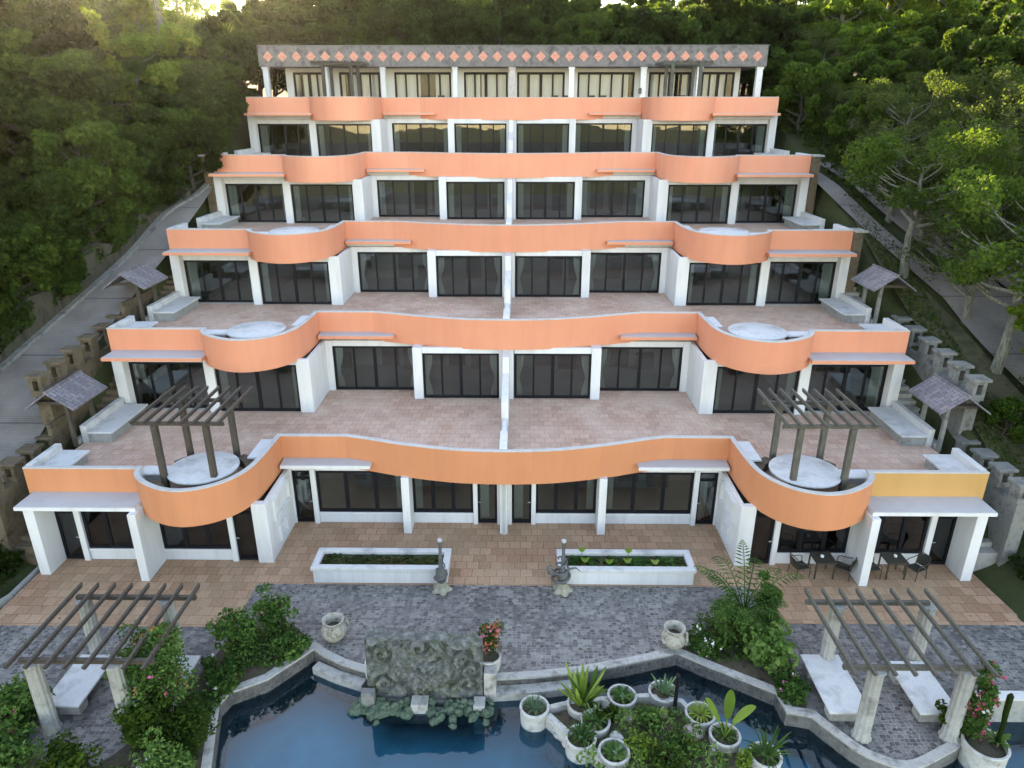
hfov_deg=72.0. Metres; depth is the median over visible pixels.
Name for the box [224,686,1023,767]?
pool floor
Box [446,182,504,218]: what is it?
window
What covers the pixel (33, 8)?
tree
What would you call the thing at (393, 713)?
rock
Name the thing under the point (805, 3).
tree
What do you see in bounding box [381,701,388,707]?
rock
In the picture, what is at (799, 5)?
tree
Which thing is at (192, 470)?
round table
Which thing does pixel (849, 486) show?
curved stool
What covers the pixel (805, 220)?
stone bench
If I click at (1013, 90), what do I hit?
tree
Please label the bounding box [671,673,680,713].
garden post
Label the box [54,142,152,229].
tree
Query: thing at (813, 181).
stone pier
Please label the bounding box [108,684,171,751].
shrub
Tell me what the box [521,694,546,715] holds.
potted plant
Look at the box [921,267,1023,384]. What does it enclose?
driveway
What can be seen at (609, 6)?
tree
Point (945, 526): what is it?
door
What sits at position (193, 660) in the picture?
slab bench
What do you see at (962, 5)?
tree
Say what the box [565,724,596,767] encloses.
round pot
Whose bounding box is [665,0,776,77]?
tree
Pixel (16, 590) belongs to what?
garden kerb
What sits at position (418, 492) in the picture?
window
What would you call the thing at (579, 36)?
tree
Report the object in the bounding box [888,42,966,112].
tree
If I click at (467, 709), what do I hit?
rock
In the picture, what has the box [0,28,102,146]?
tree
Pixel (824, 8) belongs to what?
tree
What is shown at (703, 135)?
window
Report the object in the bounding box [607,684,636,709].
round pot
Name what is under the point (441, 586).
dragon lamp post
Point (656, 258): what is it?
window
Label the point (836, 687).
slab bench
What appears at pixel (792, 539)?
window
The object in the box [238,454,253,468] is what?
curved stool
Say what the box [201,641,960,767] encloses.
pool coping
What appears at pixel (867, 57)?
tree
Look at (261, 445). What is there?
corner seat
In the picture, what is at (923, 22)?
tree
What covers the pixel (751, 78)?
tree
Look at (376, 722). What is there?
rock
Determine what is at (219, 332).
corner seat
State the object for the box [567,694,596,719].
round pot
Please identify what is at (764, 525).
door
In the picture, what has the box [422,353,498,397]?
window
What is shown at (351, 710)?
rock
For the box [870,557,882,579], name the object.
rattan chair
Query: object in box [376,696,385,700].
rock
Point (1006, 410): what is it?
bush
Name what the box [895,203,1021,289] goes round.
driveway
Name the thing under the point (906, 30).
tree
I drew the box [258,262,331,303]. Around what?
window
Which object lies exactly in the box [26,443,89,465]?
stone bench
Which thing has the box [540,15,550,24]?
tree
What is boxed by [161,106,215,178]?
tree
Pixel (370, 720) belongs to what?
rock
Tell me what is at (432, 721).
rock
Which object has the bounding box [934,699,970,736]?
shrub
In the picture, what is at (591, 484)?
window
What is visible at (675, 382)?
window
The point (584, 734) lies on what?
potted plant
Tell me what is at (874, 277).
tile roofed gate
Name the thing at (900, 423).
stone bench
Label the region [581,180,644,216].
window
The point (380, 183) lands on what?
window
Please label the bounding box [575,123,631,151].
window
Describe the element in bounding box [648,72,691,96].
window
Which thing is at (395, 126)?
window
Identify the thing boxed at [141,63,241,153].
tree
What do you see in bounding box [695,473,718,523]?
door
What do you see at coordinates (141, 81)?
tree
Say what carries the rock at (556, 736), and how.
on the island bed
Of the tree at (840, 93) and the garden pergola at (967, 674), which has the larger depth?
the tree at (840, 93)
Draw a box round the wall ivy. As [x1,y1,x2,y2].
[0,163,185,354]
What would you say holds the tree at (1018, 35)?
on the hillside ground at (1004, 583)
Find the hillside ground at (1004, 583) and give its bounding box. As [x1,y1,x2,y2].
[0,53,1023,621]
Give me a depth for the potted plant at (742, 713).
19.28 m
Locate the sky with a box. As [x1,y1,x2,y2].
[166,0,801,15]
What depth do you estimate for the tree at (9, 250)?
30.57 m
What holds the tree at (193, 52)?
on the hillside ground at (1004, 583)
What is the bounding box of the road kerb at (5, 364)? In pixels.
[0,183,209,373]
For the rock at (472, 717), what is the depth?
20.31 m
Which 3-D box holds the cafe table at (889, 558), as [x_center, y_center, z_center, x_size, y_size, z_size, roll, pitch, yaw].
[14.006,6.702,25.962,0.760,0.727,0.720,0,21,1]
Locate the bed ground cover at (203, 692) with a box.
[15,611,807,767]
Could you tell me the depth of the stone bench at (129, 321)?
32.06 m
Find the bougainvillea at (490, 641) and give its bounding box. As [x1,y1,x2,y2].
[476,618,504,653]
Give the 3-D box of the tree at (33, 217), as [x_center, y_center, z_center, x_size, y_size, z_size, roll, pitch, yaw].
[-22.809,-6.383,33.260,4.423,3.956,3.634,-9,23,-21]
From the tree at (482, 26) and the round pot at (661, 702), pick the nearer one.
the round pot at (661, 702)
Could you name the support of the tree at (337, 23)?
on the hillside ground at (1004, 583)
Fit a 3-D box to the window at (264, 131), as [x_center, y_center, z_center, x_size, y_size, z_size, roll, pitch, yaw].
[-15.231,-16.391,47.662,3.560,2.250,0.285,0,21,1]
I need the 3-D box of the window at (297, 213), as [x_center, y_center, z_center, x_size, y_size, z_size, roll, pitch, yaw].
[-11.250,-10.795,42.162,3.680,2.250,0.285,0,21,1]
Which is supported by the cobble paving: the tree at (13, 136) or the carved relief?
the carved relief
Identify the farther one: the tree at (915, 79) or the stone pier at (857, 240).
the tree at (915, 79)
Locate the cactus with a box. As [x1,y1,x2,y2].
[985,693,1013,751]
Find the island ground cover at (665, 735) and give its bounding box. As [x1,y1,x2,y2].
[575,702,732,767]
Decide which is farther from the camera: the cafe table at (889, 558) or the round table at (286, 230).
the round table at (286, 230)
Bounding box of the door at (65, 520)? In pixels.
[54,511,84,558]
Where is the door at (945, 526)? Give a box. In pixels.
[929,516,957,563]
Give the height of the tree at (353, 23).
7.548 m
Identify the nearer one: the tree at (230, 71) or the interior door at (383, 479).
the interior door at (383, 479)
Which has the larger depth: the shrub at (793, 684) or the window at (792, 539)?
the window at (792, 539)
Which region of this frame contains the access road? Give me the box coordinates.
[0,185,213,481]
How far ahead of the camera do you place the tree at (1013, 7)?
52.26 m
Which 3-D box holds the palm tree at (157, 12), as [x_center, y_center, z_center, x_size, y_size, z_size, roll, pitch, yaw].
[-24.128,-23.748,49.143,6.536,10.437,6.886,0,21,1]
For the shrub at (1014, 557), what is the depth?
25.33 m
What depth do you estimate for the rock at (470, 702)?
20.62 m
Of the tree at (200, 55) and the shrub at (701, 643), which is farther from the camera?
the tree at (200, 55)
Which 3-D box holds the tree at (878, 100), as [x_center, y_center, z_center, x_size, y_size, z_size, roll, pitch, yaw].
[22.137,-13.993,39.879,6.390,6.780,6.141,-2,22,-6]
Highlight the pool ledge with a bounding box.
[312,661,572,708]
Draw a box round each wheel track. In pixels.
[817,172,940,294]
[820,162,1023,303]
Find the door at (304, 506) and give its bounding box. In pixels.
[291,470,314,521]
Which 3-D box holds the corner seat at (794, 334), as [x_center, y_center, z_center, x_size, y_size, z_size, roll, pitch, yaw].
[12.491,-1.984,30.919,1.100,0.499,0.600,0,21,1]
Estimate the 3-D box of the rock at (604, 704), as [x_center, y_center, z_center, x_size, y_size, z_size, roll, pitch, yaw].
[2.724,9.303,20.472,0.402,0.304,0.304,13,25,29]
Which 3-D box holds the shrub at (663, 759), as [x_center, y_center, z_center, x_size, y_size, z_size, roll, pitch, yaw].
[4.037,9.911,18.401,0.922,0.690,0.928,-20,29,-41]
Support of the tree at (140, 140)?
on the hillside ground at (1004, 583)
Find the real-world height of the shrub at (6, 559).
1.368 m
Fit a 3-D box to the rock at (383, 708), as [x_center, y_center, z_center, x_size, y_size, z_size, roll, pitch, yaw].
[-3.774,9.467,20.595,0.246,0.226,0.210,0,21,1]
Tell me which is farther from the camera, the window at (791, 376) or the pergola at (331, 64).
the pergola at (331, 64)
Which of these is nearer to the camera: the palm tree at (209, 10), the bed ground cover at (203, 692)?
the bed ground cover at (203, 692)
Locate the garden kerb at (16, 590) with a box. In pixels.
[0,566,39,608]
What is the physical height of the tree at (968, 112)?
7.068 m
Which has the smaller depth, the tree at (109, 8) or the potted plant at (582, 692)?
the potted plant at (582, 692)
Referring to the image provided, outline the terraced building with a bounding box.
[13,45,997,585]
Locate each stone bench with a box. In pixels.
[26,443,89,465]
[79,398,147,442]
[109,315,157,326]
[147,291,199,320]
[169,223,187,227]
[196,211,239,227]
[234,148,270,153]
[754,148,789,154]
[782,212,825,228]
[819,293,871,323]
[833,224,851,229]
[859,318,907,329]
[868,401,934,446]
[923,448,985,469]
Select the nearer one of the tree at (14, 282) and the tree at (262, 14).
the tree at (14, 282)
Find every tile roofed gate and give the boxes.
[24,370,106,449]
[102,262,167,320]
[851,264,916,323]
[908,374,990,450]
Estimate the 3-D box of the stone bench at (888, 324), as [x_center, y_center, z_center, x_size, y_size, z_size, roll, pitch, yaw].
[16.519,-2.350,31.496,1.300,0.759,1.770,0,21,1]
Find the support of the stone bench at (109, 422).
on the terraced building
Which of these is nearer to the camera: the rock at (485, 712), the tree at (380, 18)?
the rock at (485, 712)
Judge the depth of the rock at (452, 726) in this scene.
20.16 m
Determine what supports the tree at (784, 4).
on the hillside ground at (1004, 583)
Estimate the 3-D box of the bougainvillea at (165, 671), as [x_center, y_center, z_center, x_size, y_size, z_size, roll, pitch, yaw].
[-10.181,7.972,19.782,2.207,3.023,2.680,-15,26,-34]
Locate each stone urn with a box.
[321,612,348,642]
[661,620,688,649]
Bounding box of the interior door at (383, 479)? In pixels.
[276,471,733,486]
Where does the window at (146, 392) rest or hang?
in the terraced building
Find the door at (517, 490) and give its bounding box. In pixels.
[512,484,531,522]
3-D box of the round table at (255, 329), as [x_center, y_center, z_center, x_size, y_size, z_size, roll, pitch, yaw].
[-11.257,-2.145,31.168,2.500,0.620,2.500,0,21,1]
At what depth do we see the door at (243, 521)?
26.58 m
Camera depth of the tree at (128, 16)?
50.47 m
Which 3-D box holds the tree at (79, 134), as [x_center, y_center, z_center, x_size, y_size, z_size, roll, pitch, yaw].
[-21.664,-10.420,35.157,5.771,6.366,4.578,-9,23,-22]
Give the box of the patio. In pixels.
[0,521,1023,626]
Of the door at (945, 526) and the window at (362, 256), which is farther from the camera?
the window at (362, 256)
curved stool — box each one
[151,479,166,487]
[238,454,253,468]
[755,456,770,471]
[842,483,857,490]
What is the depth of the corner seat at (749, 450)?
27.29 m
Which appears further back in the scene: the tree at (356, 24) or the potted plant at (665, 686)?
the tree at (356, 24)
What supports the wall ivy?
attached to the retaining wall at (46, 310)
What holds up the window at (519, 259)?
in the terraced building
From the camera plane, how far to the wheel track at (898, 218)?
38.29 m
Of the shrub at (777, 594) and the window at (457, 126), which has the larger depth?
the window at (457, 126)
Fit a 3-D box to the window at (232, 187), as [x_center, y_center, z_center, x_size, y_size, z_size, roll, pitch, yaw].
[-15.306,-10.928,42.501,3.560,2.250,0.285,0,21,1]
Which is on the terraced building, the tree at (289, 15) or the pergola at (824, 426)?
the pergola at (824, 426)
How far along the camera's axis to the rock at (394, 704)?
20.59 m
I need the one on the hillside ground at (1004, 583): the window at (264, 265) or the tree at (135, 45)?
the tree at (135, 45)
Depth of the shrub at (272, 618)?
22.27 m
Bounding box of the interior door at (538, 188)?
[267,178,762,210]
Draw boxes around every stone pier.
[198,154,217,212]
[805,154,824,213]
[845,228,868,292]
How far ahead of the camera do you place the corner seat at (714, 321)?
32.53 m
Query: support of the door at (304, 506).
in the terraced building
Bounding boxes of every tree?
[0,0,97,153]
[0,16,36,143]
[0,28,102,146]
[0,56,124,179]
[0,91,33,124]
[0,170,108,242]
[0,177,90,284]
[0,191,9,272]
[0,211,82,302]
[0,237,23,326]
[0,269,23,318]
[8,109,139,238]
[8,208,79,284]
[9,0,122,38]
[22,0,144,110]
[22,153,134,246]
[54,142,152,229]
[77,7,201,120]
[82,48,157,126]
[106,14,128,37]
[112,0,214,36]
[115,124,185,195]
[116,0,180,36]
[117,11,166,35]
[118,156,162,224]
[121,121,172,153]
[124,77,143,122]
[138,106,229,204]
[139,27,220,84]
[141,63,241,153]
[151,0,206,32]
[153,123,195,183]
[156,63,249,127]
[160,46,226,75]
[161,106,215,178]
[163,0,242,32]
[163,45,244,100]
[164,42,234,95]
[175,16,194,32]
[191,22,263,101]
[199,9,270,85]
[216,0,297,96]
[240,0,313,90]
[248,22,295,96]
[271,0,354,77]
[277,0,362,13]
[301,10,356,44]
[319,12,371,44]
[346,21,396,44]
[360,0,441,44]
[406,0,465,44]
[415,17,470,44]
[441,0,492,8]
[443,0,530,44]
[461,1,507,35]
[462,0,549,44]
[506,0,590,43]
[521,15,576,44]
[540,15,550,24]
[551,0,608,29]
[552,15,616,44]
[570,0,612,9]
[572,0,648,44]
[604,0,688,44]
[614,2,657,28]
[620,0,675,5]
[648,0,680,8]
[648,0,756,44]
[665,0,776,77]
[715,0,797,96]
[720,0,796,96]
[739,59,801,96]
[740,83,746,95]
[757,5,825,59]
[762,40,822,92]
[762,60,851,136]
[766,0,817,8]
[775,9,841,66]
[790,24,864,87]
[795,0,871,89]
[800,0,884,95]
[820,0,900,74]
[820,78,892,127]
[824,90,902,160]
[827,44,862,83]
[835,9,923,75]
[836,0,904,22]
[838,117,966,222]
[839,44,915,108]
[840,115,1022,278]
[845,69,978,179]
[856,0,929,27]
[856,21,935,86]
[863,136,998,236]
[883,70,977,129]
[886,0,958,31]
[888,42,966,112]
[894,107,973,158]
[894,211,1023,325]
[906,0,998,77]
[906,166,1023,259]
[910,12,1023,110]
[910,96,1023,178]
[911,16,944,98]
[914,122,1023,254]
[918,0,959,39]
[919,90,1023,230]
[920,0,1002,18]
[930,165,1023,374]
[940,73,1023,127]
[953,3,1023,109]
[954,176,1023,292]
[957,0,1023,20]
[962,62,1023,170]
[980,118,1023,217]
[1000,201,1023,267]
[1005,304,1023,353]
[1010,30,1023,67]
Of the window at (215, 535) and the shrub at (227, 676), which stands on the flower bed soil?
the shrub at (227, 676)
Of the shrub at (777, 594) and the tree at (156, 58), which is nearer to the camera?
the shrub at (777, 594)
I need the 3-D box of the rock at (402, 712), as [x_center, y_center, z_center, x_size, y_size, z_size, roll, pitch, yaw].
[-3.048,9.691,20.659,0.504,0.432,0.409,-18,28,-38]
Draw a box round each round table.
[167,451,239,486]
[226,321,285,338]
[269,227,318,233]
[699,227,749,234]
[728,322,787,339]
[769,454,840,489]
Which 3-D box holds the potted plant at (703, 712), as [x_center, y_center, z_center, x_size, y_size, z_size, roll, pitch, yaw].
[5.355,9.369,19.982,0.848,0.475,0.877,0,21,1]
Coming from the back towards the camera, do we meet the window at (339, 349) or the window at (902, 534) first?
the window at (339, 349)
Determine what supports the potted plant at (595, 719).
in the round pot at (604, 732)
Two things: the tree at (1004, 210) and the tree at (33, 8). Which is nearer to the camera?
the tree at (1004, 210)
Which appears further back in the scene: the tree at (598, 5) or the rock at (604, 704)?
the tree at (598, 5)
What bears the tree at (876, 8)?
on the hillside ground at (1004, 583)
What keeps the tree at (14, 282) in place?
on the hillside ground at (1004, 583)
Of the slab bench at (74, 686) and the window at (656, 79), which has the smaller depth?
the slab bench at (74, 686)
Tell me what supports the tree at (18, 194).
on the hillside ground at (1004, 583)
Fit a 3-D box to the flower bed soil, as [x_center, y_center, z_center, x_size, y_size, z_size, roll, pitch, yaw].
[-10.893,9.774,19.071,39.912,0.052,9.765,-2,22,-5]
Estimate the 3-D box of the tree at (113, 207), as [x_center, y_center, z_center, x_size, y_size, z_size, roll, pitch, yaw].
[-21.788,-8.789,35.372,4.999,5.216,4.314,-14,25,-32]
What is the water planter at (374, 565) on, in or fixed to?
on the patio
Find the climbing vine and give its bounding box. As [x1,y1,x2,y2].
[960,660,1007,740]
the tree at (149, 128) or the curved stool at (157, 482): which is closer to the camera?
the curved stool at (157, 482)
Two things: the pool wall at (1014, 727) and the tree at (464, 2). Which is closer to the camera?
the pool wall at (1014, 727)
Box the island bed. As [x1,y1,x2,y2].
[545,693,749,767]
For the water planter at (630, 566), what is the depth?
25.52 m
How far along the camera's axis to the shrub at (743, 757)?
18.48 m
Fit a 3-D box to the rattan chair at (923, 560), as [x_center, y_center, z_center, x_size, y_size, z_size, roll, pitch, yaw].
[14.867,6.667,25.827,0.689,0.893,0.573,-9,23,-21]
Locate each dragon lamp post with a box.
[432,538,452,595]
[546,539,580,596]
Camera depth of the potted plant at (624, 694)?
20.55 m
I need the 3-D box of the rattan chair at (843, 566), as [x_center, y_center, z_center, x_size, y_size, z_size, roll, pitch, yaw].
[12.212,6.660,25.843,0.689,0.894,0.573,13,25,30]
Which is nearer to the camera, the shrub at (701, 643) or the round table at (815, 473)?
the shrub at (701, 643)
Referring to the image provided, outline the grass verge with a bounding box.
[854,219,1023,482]
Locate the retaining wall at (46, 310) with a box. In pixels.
[0,190,190,363]
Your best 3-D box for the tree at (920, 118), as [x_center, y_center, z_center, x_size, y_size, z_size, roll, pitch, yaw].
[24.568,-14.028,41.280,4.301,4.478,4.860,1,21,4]
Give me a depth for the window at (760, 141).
47.24 m
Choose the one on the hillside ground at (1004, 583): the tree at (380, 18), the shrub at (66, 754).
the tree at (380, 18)
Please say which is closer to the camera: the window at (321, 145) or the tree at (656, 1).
the window at (321, 145)
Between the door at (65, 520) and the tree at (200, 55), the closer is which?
the door at (65, 520)
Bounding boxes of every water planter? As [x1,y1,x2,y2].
[310,547,451,582]
[556,547,696,584]
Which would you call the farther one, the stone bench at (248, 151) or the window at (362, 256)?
the stone bench at (248, 151)
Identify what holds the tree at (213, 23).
on the hillside ground at (1004, 583)
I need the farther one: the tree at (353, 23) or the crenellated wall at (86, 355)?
the tree at (353, 23)
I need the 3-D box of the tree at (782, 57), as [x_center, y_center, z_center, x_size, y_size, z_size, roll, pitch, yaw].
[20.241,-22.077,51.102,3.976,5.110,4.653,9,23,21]
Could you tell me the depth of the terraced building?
33.99 m
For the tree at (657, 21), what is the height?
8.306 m
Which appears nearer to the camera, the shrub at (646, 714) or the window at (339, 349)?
the shrub at (646, 714)
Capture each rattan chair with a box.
[787,552,811,577]
[836,555,856,580]
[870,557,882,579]
[903,551,930,581]
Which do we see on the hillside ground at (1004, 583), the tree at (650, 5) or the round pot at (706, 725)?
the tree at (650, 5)
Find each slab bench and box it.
[51,654,108,714]
[135,655,200,711]
[800,654,860,720]
[888,661,949,721]
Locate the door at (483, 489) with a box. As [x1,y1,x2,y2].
[477,484,496,522]
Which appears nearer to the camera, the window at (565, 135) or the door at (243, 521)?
the door at (243, 521)
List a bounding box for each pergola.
[2,582,199,737]
[129,386,252,487]
[310,60,368,96]
[655,60,713,95]
[757,388,878,490]
[804,587,999,744]
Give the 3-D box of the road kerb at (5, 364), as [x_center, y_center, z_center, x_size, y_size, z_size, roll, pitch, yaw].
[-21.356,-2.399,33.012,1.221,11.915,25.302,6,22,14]
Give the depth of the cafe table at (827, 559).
25.77 m
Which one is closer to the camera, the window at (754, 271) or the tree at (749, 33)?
the window at (754, 271)
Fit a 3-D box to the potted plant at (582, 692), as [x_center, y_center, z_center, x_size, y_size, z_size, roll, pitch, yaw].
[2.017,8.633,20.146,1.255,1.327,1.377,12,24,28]
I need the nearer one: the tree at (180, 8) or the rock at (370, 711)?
the rock at (370, 711)
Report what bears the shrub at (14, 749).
on the flower bed soil
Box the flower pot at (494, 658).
[483,648,500,674]
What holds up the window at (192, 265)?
in the terraced building
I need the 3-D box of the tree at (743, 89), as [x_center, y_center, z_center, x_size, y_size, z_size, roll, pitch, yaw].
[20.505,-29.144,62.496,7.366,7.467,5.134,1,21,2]
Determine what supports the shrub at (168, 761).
on the flower bed soil
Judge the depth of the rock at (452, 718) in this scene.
20.27 m
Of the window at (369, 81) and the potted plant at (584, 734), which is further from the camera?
the window at (369, 81)
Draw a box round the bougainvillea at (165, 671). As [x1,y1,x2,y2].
[103,619,199,709]
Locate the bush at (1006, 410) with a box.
[977,396,1023,444]
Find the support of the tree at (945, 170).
on the hillside ground at (1004, 583)
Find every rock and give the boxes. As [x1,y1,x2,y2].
[347,706,361,717]
[360,707,368,719]
[365,707,374,716]
[365,715,375,724]
[373,709,389,720]
[373,719,378,726]
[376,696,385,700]
[379,705,386,711]
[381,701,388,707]
[389,701,399,708]
[389,710,396,717]
[394,707,404,718]
[399,709,413,721]
[403,713,410,719]
[404,699,410,706]
[404,705,411,713]
[426,705,436,719]
[429,716,435,726]
[430,697,436,703]
[437,712,445,721]
[443,699,456,718]
[448,723,457,730]
[449,715,456,723]
[454,708,461,715]
[460,697,467,704]
[463,704,472,718]
[467,699,474,706]
[468,713,476,722]
[479,704,494,721]
[481,708,489,717]
[482,719,489,727]
[553,732,559,741]
[600,699,609,708]
[609,730,623,740]
[622,711,634,722]
[683,724,704,740]
[708,745,719,754]
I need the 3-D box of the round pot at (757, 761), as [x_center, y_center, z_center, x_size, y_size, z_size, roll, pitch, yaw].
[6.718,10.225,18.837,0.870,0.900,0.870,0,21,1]
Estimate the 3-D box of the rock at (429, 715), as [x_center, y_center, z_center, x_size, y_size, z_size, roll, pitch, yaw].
[-2.356,9.653,20.706,0.371,0.452,0.510,-11,24,-27]
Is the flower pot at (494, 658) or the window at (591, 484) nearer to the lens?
the flower pot at (494, 658)
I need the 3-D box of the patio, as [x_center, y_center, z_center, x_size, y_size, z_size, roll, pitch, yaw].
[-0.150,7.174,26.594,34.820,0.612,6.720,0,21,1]
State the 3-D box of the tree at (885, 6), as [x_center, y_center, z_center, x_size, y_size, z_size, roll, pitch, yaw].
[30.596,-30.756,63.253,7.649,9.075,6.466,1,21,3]
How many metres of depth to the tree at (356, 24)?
59.95 m
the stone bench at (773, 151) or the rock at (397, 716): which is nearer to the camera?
the rock at (397, 716)
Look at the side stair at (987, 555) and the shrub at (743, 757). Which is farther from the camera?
the side stair at (987, 555)
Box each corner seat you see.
[143,466,169,482]
[207,329,229,337]
[247,439,271,459]
[292,315,308,326]
[706,317,722,327]
[737,441,761,462]
[785,331,807,339]
[838,469,865,485]
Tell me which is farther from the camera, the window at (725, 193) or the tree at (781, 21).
the tree at (781, 21)
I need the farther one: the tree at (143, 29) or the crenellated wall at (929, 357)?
the tree at (143, 29)
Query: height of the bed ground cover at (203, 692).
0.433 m
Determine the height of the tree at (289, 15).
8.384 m
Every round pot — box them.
[519,694,549,739]
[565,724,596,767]
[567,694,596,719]
[580,708,610,738]
[598,738,630,767]
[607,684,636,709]
[648,680,674,707]
[685,701,715,732]
[709,722,741,753]
[749,741,782,767]
[955,728,1010,767]
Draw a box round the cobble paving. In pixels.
[0,584,1023,767]
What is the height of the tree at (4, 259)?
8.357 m
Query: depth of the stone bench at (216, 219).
40.27 m
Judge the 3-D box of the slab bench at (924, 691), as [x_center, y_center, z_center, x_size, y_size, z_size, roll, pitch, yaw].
[11.906,8.980,20.564,1.130,0.444,2.000,0,21,1]
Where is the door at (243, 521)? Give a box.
[232,506,258,559]
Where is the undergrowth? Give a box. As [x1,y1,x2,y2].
[0,115,1015,583]
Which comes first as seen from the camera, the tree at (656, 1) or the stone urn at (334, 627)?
the stone urn at (334, 627)
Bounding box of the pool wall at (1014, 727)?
[975,690,1023,746]
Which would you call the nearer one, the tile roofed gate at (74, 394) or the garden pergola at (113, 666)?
the garden pergola at (113, 666)
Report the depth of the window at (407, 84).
49.99 m
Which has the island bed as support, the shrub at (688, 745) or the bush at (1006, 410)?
the shrub at (688, 745)
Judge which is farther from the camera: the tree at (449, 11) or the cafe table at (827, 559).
the tree at (449, 11)
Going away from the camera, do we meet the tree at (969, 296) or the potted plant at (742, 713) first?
the potted plant at (742, 713)
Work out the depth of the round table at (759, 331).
30.67 m
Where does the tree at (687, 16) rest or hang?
on the hillside ground at (1004, 583)
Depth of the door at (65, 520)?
26.65 m
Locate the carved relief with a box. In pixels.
[361,627,496,733]
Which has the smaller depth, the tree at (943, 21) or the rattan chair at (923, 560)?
the rattan chair at (923, 560)
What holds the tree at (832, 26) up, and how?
on the hillside ground at (1004, 583)
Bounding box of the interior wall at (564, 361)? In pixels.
[311,344,816,369]
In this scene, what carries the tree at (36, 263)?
on the hillside ground at (1004, 583)
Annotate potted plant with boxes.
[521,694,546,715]
[557,660,607,710]
[565,715,597,747]
[581,698,613,731]
[602,740,628,760]
[610,685,635,703]
[649,673,675,695]
[687,699,712,728]
[705,689,755,744]
[740,725,793,767]
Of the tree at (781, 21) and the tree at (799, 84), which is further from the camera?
the tree at (781, 21)
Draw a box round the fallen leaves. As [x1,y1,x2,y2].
[3,280,1019,729]
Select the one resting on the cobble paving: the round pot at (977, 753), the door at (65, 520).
the round pot at (977, 753)
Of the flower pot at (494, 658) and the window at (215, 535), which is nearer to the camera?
the flower pot at (494, 658)
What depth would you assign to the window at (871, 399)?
31.81 m
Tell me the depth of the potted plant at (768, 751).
18.71 m
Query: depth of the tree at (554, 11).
57.74 m
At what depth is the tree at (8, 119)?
34.71 m
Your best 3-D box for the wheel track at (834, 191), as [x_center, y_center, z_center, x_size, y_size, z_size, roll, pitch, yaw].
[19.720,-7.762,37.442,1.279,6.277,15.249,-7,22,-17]
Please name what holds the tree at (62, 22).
on the hillside ground at (1004, 583)
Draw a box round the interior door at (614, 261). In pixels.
[238,251,789,280]
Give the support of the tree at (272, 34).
on the hillside ground at (1004, 583)
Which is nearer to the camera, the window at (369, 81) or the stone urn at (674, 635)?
the stone urn at (674, 635)
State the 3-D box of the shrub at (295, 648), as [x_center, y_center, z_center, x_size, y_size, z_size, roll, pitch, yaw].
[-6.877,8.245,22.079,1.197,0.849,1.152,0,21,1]
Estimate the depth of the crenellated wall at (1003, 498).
25.90 m
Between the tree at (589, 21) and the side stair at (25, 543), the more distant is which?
the tree at (589, 21)
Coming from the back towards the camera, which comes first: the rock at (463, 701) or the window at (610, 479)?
the window at (610, 479)
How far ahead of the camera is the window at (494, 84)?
49.95 m
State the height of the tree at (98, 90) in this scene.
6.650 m
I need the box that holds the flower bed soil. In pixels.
[0,609,806,767]
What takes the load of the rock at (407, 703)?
on the rock at (402, 712)
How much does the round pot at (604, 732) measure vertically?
0.900 m
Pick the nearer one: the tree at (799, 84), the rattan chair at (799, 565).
the rattan chair at (799, 565)
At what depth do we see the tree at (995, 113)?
37.25 m
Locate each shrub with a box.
[0,550,24,585]
[0,671,55,729]
[0,705,43,767]
[20,728,102,767]
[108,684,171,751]
[128,726,196,767]
[140,696,220,759]
[200,653,246,699]
[205,600,259,659]
[253,582,299,644]
[272,631,312,663]
[595,702,618,722]
[623,727,656,763]
[636,706,663,732]
[650,743,685,767]
[669,728,701,758]
[686,621,726,657]
[709,590,752,644]
[735,744,753,767]
[739,618,798,674]
[753,569,783,627]
[774,669,811,704]
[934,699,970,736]
[1006,553,1023,582]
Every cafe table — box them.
[808,551,836,578]
[878,552,909,579]
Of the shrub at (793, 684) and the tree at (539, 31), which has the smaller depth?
the shrub at (793, 684)
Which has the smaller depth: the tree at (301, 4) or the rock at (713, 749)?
the rock at (713, 749)
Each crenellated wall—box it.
[0,431,61,555]
[22,313,124,426]
[891,315,992,435]
[953,435,1023,566]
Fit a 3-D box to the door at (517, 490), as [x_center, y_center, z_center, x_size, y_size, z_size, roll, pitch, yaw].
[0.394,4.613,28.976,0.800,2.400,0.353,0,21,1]
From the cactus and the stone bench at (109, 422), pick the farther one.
the stone bench at (109, 422)
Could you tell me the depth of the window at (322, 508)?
29.04 m
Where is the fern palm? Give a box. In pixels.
[693,540,804,635]
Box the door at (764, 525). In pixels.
[749,510,774,562]
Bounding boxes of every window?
[80,511,133,547]
[128,362,207,407]
[159,519,230,548]
[183,260,253,301]
[215,365,300,410]
[225,184,286,221]
[258,124,311,155]
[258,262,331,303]
[290,184,354,222]
[293,72,322,96]
[315,471,402,511]
[316,124,372,155]
[332,346,413,389]
[339,72,380,96]
[357,252,428,291]
[377,180,439,216]
[392,123,447,151]
[394,72,451,96]
[412,478,472,512]
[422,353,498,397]
[436,256,501,296]
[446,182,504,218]
[454,123,506,152]
[464,72,507,96]
[514,354,591,397]
[515,256,581,296]
[516,182,574,218]
[517,72,564,96]
[517,123,568,152]
[536,479,596,512]
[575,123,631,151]
[577,72,634,96]
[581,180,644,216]
[589,252,661,292]
[600,347,682,390]
[606,472,694,513]
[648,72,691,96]
[651,124,707,155]
[666,185,730,223]
[686,263,760,304]
[701,72,734,96]
[712,124,766,155]
[712,367,799,412]
[735,184,797,222]
[765,262,836,303]
[777,523,849,552]
[805,364,887,410]
[874,516,930,552]
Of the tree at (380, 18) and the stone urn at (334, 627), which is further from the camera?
the tree at (380, 18)
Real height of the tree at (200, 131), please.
6.685 m
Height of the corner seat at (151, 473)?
0.499 m
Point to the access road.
(19, 426)
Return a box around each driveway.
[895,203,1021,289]
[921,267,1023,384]
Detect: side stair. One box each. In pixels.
[15,274,174,565]
[846,287,997,571]

